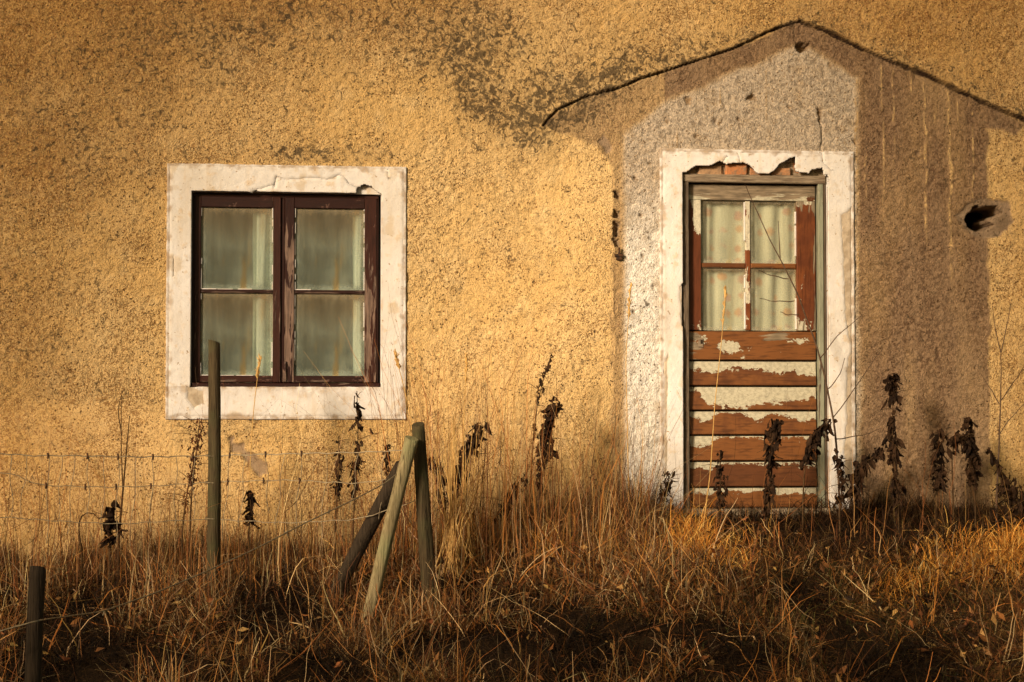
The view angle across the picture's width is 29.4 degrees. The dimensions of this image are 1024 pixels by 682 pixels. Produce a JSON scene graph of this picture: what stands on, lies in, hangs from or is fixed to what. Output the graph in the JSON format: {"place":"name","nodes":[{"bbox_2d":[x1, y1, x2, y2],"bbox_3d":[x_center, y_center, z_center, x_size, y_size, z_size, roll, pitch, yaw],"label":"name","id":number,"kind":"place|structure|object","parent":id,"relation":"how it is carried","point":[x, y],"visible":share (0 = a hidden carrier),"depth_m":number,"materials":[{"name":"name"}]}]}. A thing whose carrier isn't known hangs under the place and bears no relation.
{"place":"outdoors","nodes":[
{"label":"outdoors","id":0,"kind":"place"},
{"bbox_2d":[0,494,1023,681],"bbox_3d":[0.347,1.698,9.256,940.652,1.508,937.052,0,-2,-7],"label":"ground","id":1,"kind":"structure","parent":0,"point":[89,676],"depth_m":10.13,"materials":[{"name":"brown plant"}]},
{"bbox_2d":[24,566,45,681],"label":"fence post","id":2,"kind":"object","parent":1,"relation":"on","point":[34,630],"visible":1,"depth_m":7.75,"materials":[{"name":"brown wood"}]},
{"bbox_2d":[78,512,98,584],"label":"bent stalk","id":3,"kind":"object","parent":1,"relation":"on","point":[81,545],"visible":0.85,"depth_m":11.14,"materials":[{"name":"brown plant"}]},
{"bbox_2d":[93,500,128,599],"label":"dead weed","id":4,"kind":"object","parent":1,"relation":"on","point":[109,528],"visible":0.98,"depth_m":10.96,"materials":[{"name":"brown plant"}]},
{"bbox_2d":[117,391,129,585],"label":"tall stalk","id":5,"kind":"object","parent":1,"relation":"on","point":[121,506],"visible":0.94,"depth_m":11.29,"materials":[{"name":"brown plant"}]},
{"bbox_2d":[169,416,207,584],"bbox_3d":[-1.850,0.949,11.234,0.278,1.034,0.166,-1,-2,13],"label":"dead weed","id":6,"kind":"object","parent":1,"relation":"on","point":[197,446],"visible":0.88,"depth_m":11.23,"materials":[{"name":"brown plant"}]},
{"bbox_2d":[178,435,203,576],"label":"dead weed","id":7,"kind":"object","parent":1,"relation":"on","point":[184,504],"visible":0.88,"depth_m":11.27,"materials":[{"name":"brown plant"}]},
{"bbox_2d":[206,340,220,595],"bbox_3d":[-1.682,0.810,11.002,0.083,1.636,0.084,0,-2,-7],"label":"fence post","id":8,"kind":"object","parent":1,"relation":"on","point":[214,444],"visible":0.9,"depth_m":10.98,"materials":[{"name":"wood"}]},
{"bbox_2d":[0,450,414,544],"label":"wire fence","id":9,"kind":"object","parent":8,"relation":"attached to","point":[87,456],"visible":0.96,"depth_m":10.92,"materials":[{"name":"metal"}]},
{"bbox_2d":[0,373,483,607],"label":"tall grass","id":10,"kind":"structure","parent":1,"relation":"on","point":[278,555],"depth_m":11.24,"materials":[{"name":"beige plant"}]},
{"bbox_2d":[241,490,260,587],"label":"dead weed","id":11,"kind":"object","parent":1,"relation":"on","point":[251,500],"visible":0.98,"depth_m":11.16,"materials":[{"name":"brown plant"}]},
{"bbox_2d":[248,354,261,522],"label":"seed stalk","id":12,"kind":"object","parent":1,"relation":"on","point":[257,372],"visible":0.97,"depth_m":11.40,"materials":[{"name":"plant"}]},
{"bbox_2d":[163,540,471,662],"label":"post foot grass","id":13,"kind":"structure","parent":1,"relation":"on","point":[205,597],"depth_m":10.62,"materials":[{"name":"brown plant"}]},
{"bbox_2d":[328,437,348,572],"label":"dead weed","id":14,"kind":"object","parent":1,"relation":"on","point":[338,463],"visible":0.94,"depth_m":11.38,"materials":[{"name":"brown plant"}]},
{"bbox_2d":[0,439,710,581],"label":"wall foot grass","id":15,"kind":"structure","parent":1,"relation":"on","point":[652,506],"depth_m":11.74,"materials":[{"name":"brown plant"}]},
{"bbox_2d":[327,461,398,601],"bbox_3d":[-0.805,1.089,10.874,0.582,0.848,0.098,-1,-3,30],"label":"fence post","id":16,"kind":"object","parent":1,"relation":"on","point":[365,534],"visible":0.74,"depth_m":10.85,"materials":[{"name":"brown wood"}]},
{"bbox_2d":[347,391,382,542],"bbox_3d":[-0.864,0.839,11.466,0.217,1.090,0.101,0,-2,-7],"label":"dead weed","id":17,"kind":"object","parent":1,"relation":"on","point":[358,418],"visible":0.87,"depth_m":11.46,"materials":[{"name":"brown plant"}]},
{"bbox_2d":[378,444,392,564],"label":"dead weed","id":18,"kind":"object","parent":1,"relation":"on","point":[386,456],"visible":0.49,"depth_m":11.42,"materials":[{"name":"brown plant"}]},
{"bbox_2d":[362,435,417,626],"bbox_3d":[-0.676,1.076,10.608,0.341,1.124,0.084,1,-2,-18],"label":"fence post","id":19,"kind":"object","parent":1,"relation":"on","point":[408,451],"visible":0.86,"depth_m":10.59,"materials":[{"name":"brown wood"}]},
{"bbox_2d":[0,473,396,631],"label":"slack wire","id":20,"kind":"object","parent":19,"relation":"attached to","point":[105,610],"visible":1,"depth_m":9.15,"materials":[{"name":"grey metal"}]},
{"bbox_2d":[393,348,415,554],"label":"seed stalk","id":21,"kind":"object","parent":1,"relation":"on","point":[397,364],"visible":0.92,"depth_m":11.51,"materials":[{"name":"plant"}]},
{"bbox_2d":[412,422,437,610],"bbox_3d":[-0.473,0.962,10.747,0.147,1.033,0.102,-1,-2,20],"label":"fence post","id":22,"kind":"object","parent":1,"relation":"on","point":[425,536],"visible":0.88,"depth_m":10.72,"materials":[{"name":"brown wood"}]},
{"bbox_2d":[427,457,452,559],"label":"dead weed","id":23,"kind":"object","parent":1,"relation":"on","point":[442,480],"visible":0.47,"depth_m":11.50,"materials":[{"name":"brown plant"}]},
{"bbox_2d":[428,416,484,576],"bbox_3d":[-0.315,0.900,11.254,0.324,0.969,0.245,-1,-2,16],"label":"straw sheaf","id":24,"kind":"object","parent":1,"relation":"on","point":[449,493],"visible":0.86,"depth_m":11.24,"materials":[{"name":"beige plant"}]},
{"bbox_2d":[462,352,467,529],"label":"seed stalk","id":25,"kind":"object","parent":1,"relation":"on","point":[466,368],"visible":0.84,"depth_m":11.55,"materials":[{"name":"plant"}]},
{"bbox_2d":[450,422,491,545],"bbox_3d":[-0.253,0.918,11.486,0.299,0.884,0.168,0,-2,-7],"label":"dead weed","id":26,"kind":"object","parent":1,"relation":"on","point":[476,432],"visible":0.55,"depth_m":11.48,"materials":[{"name":"brown plant"}]},
{"bbox_2d":[256,286,719,591],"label":"tall grass","id":27,"kind":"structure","parent":1,"relation":"on","point":[504,522],"depth_m":11.45,"materials":[{"name":"beige plant"}]},
{"bbox_2d":[484,474,528,552],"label":"dead weed","id":28,"kind":"object","parent":1,"relation":"on","point":[517,487],"visible":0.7,"depth_m":11.50,"materials":[{"name":"brown plant"}]},
{"bbox_2d":[0,0,1023,560],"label":"house","id":29,"kind":"structure","parent":1,"relation":"on","point":[558,172],"depth_m":12.13,"materials":[{"name":"paint"}]},
{"bbox_2d":[253,210,283,382],"bbox_3d":[-1.502,-0.322,12.038,0.197,1.235,0.054,0,-2,-7],"label":"curtain","id":30,"kind":"object","parent":29,"relation":"hanging from","point":[262,266],"visible":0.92,"depth_m":12.03,"materials":[{"name":"white fabric"}]},
{"bbox_2d":[195,208,352,382],"bbox_3d":[-1.414,-0.331,12.241,1.132,1.264,0.036,0,-2,-7],"label":"curtain","id":31,"kind":"object","parent":29,"relation":"hanging from","point":[325,248],"visible":0.41,"depth_m":12.24,"materials":[{"name":"white fabric"}]},
{"bbox_2d":[191,193,379,386],"bbox_3d":[-1.385,-0.310,12.000,1.147,1.191,0.123,0,-2,-7],"label":"window","id":32,"kind":"structure","parent":29,"relation":"in","point":[283,207],"depth_m":11.99,"materials":[{"name":"red paint"}]},
{"bbox_2d":[353,213,363,382],"bbox_3d":[-0.911,-0.324,12.112,0.157,1.243,0.044,0,-2,-7],"label":"curtain","id":33,"kind":"object","parent":29,"relation":"hanging from","point":[358,262],"visible":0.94,"depth_m":12.10,"materials":[{"name":"white fabric"}]},
{"bbox_2d":[701,201,794,330],"bbox_3d":[1.533,-0.482,12.439,0.695,0.893,0.018,0,-2,-7],"label":"curtain","id":34,"kind":"object","parent":29,"relation":"hanging from","point":[722,231],"visible":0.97,"depth_m":12.43,"materials":[{"name":"white fabric"}]},
{"bbox_2d":[689,184,816,506],"bbox_3d":[1.520,0.030,12.372,0.827,2.040,0.065,0,-2,-7],"label":"door","id":35,"kind":"structure","parent":29,"relation":"in","point":[760,373],"depth_m":12.34,"materials":[{"name":"red paint"}]},
{"bbox_2d":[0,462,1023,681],"bbox_3d":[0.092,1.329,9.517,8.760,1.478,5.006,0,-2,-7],"label":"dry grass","id":36,"kind":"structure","parent":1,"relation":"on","point":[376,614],"depth_m":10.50,"materials":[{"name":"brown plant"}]},
{"bbox_2d":[0,513,1023,681],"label":"straw litter","id":37,"kind":"object","parent":1,"relation":"on","point":[611,607],"visible":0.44,"depth_m":10.49,"materials":[{"name":"beige plant"}]},
{"bbox_2d":[0,499,1023,681],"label":"leaf litter","id":38,"kind":"object","parent":1,"relation":"on","point":[983,637],"visible":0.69,"depth_m":10.52,"materials":[{"name":"brown plant"}]},
{"bbox_2d":[527,354,553,539],"bbox_3d":[0.170,0.680,11.691,0.163,1.211,0.113,0,-2,-7],"label":"dead weed","id":39,"kind":"object","parent":1,"relation":"on","point":[548,366],"visible":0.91,"depth_m":11.71,"materials":[{"name":"brown plant"}]},
{"bbox_2d":[527,396,565,535],"bbox_3d":[0.216,0.808,11.672,0.182,0.958,0.234,-2,-3,43],"label":"dead weed","id":40,"kind":"object","parent":1,"relation":"on","point":[545,429],"visible":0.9,"depth_m":11.65,"materials":[{"name":"brown plant"}]},
{"bbox_2d":[626,282,632,516],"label":"seed stalk","id":41,"kind":"object","parent":1,"relation":"on","point":[629,303],"visible":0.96,"depth_m":11.88,"materials":[{"name":"plant"}]},
{"bbox_2d":[655,471,681,519],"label":"dead weed","id":42,"kind":"object","parent":1,"relation":"on","point":[667,474],"visible":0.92,"depth_m":11.85,"materials":[{"name":"brown plant"}]},
{"bbox_2d":[701,450,728,535],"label":"dead weed","id":43,"kind":"object","parent":1,"relation":"on","point":[719,495],"visible":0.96,"depth_m":11.83,"materials":[{"name":"brown plant"}]},
{"bbox_2d":[703,285,727,528],"bbox_3d":[1.220,0.439,11.735,0.166,1.553,0.027,0,-2,-7],"label":"seed stalk","id":44,"kind":"object","parent":1,"relation":"on","point":[724,302],"visible":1,"depth_m":11.74,"materials":[{"name":"plant"}]},
{"bbox_2d":[757,418,783,533],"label":"dead weed","id":45,"kind":"object","parent":1,"relation":"on","point":[772,434],"visible":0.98,"depth_m":11.87,"materials":[{"name":"brown plant"}]},
{"bbox_2d":[786,418,837,532],"bbox_3d":[1.822,0.848,11.898,0.346,0.758,0.129,1,-2,-24],"label":"dead weed","id":46,"kind":"object","parent":1,"relation":"on","point":[813,441],"visible":1,"depth_m":11.91,"materials":[{"name":"brown plant"}]},
{"bbox_2d":[745,184,882,512],"bbox_3d":[1.870,0.105,12.092,0.873,2.152,0.098,0,-2,-7],"label":"bare sapling","id":47,"kind":"object","parent":1,"relation":"on","point":[835,436],"visible":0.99,"depth_m":12.08,"materials":[{"name":"brown plant"}]},
{"bbox_2d":[609,378,1023,553],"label":"tall grass","id":48,"kind":"structure","parent":1,"relation":"on","point":[821,501],"depth_m":11.83,"materials":[{"name":"brown plant"}]},
{"bbox_2d":[826,448,849,531],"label":"dead weed","id":49,"kind":"object","parent":1,"relation":"on","point":[841,486],"visible":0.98,"depth_m":11.98,"materials":[{"name":"brown plant"}]},
{"bbox_2d":[683,475,1010,531],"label":"grass","id":50,"kind":"structure","parent":1,"relation":"on","point":[911,508],"depth_m":12.22,"materials":[{"name":"brown plant"}]},
{"bbox_2d":[703,476,1023,583],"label":"blackened grass","id":51,"kind":"structure","parent":1,"relation":"on","point":[824,545],"depth_m":11.66,"materials":[{"name":"brown plant"}]},
{"bbox_2d":[844,447,884,532],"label":"dead weed","id":52,"kind":"object","parent":1,"relation":"on","point":[858,475],"visible":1,"depth_m":11.99,"materials":[{"name":"brown plant"}]},
{"bbox_2d":[875,373,906,533],"bbox_3d":[2.320,0.713,11.924,0.202,1.037,0.156,0,-2,-7],"label":"dead weed","id":53,"kind":"object","parent":1,"relation":"on","point":[891,389],"visible":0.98,"depth_m":11.92,"materials":[{"name":"brown plant"}]},
{"bbox_2d":[928,428,955,532],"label":"dead weed","id":54,"kind":"object","parent":1,"relation":"on","point":[939,471],"visible":0.95,"depth_m":12.00,"materials":[{"name":"brown plant"}]},
{"bbox_2d":[946,430,981,527],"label":"dead weed","id":55,"kind":"object","parent":1,"relation":"on","point":[970,447],"visible":0.99,"depth_m":12.03,"materials":[{"name":"brown plant"}]},
{"bbox_2d":[960,416,984,527],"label":"dead weed","id":56,"kind":"object","parent":1,"relation":"on","point":[965,427],"visible":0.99,"depth_m":12.09,"materials":[{"name":"brown plant"}]},
{"bbox_2d":[969,447,1023,526],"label":"dead weed","id":57,"kind":"object","parent":1,"relation":"on","point":[1012,494],"visible":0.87,"depth_m":12.10,"materials":[{"name":"brown plant"}]},
{"bbox_2d":[981,298,1023,522],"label":"bare sapling","id":58,"kind":"object","parent":1,"relation":"on","point":[997,479],"visible":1,"depth_m":12.16,"materials":[{"name":"brown plant"}]},
{"bbox_2d":[375,497,1023,636],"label":"golden grass","id":59,"kind":"structure","parent":0,"point":[1016,538],"depth_m":11.41,"materials":[{"name":"yellow plant"}]}
]}

